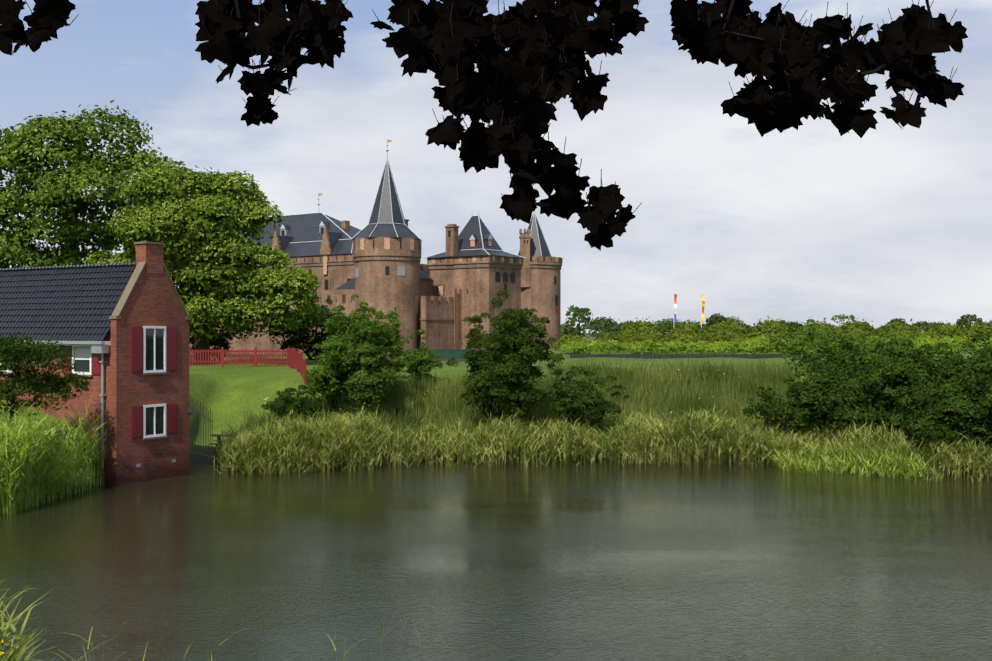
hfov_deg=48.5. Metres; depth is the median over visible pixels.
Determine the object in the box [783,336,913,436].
bush
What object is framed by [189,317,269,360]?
bush behind fence
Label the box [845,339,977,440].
bush
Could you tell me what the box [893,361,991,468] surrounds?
bush
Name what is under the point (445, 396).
tall grass
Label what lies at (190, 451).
iron fence bars
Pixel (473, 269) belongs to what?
muiderslot castle
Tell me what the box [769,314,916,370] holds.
bush
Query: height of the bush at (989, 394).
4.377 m
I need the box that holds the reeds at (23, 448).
[0,398,115,515]
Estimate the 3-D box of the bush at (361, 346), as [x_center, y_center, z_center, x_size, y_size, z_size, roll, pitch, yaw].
[-5.972,1.333,51.389,4.658,6.053,4.353,0,0,1]
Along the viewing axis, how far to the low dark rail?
82.06 m
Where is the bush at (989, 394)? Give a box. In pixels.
[973,387,991,444]
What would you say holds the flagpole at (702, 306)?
on the ground at (227, 394)
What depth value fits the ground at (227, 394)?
53.23 m
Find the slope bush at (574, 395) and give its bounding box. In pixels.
[522,366,630,429]
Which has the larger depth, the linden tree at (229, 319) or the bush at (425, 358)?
the linden tree at (229, 319)
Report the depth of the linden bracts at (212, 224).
65.58 m
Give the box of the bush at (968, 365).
[888,332,991,448]
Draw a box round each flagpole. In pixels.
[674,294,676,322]
[701,292,704,327]
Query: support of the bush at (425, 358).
on the ground at (227, 394)
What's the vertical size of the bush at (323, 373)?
3.469 m
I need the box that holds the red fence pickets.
[189,347,306,384]
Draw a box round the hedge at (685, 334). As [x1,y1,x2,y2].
[553,316,991,351]
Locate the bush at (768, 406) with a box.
[742,378,822,438]
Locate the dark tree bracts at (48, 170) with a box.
[0,106,233,288]
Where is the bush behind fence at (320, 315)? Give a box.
[264,298,360,359]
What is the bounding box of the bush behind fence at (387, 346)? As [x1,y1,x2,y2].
[345,317,424,359]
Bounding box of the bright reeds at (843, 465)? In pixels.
[763,433,940,481]
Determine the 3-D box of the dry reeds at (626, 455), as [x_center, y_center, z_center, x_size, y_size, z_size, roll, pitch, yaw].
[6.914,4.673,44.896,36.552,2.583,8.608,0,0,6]
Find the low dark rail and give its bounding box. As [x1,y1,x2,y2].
[570,353,820,358]
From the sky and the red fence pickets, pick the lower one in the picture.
the red fence pickets
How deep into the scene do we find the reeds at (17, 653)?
9.16 m
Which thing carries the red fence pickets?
on the ground at (227, 394)
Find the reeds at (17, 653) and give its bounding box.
[0,578,62,660]
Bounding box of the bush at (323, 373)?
[301,343,354,411]
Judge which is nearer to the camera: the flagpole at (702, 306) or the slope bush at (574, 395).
the slope bush at (574, 395)
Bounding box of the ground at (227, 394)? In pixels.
[0,333,990,506]
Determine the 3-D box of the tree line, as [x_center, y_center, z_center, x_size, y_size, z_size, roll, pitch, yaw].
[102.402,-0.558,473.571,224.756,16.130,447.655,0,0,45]
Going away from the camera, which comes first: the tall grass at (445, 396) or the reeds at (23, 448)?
the reeds at (23, 448)
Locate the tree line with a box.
[561,304,991,339]
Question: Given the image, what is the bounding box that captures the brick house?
[0,241,190,484]
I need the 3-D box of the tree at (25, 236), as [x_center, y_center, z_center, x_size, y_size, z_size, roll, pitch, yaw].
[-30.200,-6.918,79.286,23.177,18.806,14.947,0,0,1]
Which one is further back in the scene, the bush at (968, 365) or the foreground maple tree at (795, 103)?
the bush at (968, 365)
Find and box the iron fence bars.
[188,395,212,477]
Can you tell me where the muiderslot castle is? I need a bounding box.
[182,139,562,360]
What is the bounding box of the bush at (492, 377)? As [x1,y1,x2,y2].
[445,288,564,424]
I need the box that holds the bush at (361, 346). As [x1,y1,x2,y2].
[315,294,417,415]
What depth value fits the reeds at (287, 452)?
43.91 m
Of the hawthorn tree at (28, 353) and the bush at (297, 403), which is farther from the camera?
the bush at (297, 403)
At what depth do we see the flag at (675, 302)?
189.55 m
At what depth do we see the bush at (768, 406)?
47.31 m
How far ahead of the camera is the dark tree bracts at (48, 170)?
76.37 m
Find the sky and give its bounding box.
[0,0,991,332]
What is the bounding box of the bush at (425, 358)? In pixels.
[390,342,442,383]
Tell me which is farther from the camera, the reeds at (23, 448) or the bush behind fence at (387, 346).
the bush behind fence at (387, 346)
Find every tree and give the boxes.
[0,0,967,250]
[0,99,234,303]
[0,332,90,425]
[82,160,320,364]
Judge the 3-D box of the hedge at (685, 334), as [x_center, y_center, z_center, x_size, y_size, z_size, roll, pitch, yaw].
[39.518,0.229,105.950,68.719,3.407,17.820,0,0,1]
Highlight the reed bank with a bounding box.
[209,403,991,480]
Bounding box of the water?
[0,461,991,660]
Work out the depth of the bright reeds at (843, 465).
43.24 m
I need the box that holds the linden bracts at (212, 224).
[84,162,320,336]
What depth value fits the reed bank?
46.01 m
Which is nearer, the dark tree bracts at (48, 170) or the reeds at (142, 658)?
the reeds at (142, 658)
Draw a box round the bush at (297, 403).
[261,384,331,420]
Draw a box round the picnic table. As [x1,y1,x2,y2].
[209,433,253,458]
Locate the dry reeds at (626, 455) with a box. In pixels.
[223,413,991,480]
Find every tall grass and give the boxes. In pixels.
[220,405,372,444]
[351,353,840,446]
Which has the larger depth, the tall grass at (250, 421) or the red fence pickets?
the red fence pickets
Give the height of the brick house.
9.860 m
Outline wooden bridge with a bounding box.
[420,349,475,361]
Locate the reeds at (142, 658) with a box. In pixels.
[40,620,426,660]
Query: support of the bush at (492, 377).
on the ground at (227, 394)
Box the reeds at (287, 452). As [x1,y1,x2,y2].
[214,412,388,475]
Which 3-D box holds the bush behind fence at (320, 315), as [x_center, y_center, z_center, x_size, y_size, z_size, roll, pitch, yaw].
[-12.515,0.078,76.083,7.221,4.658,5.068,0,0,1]

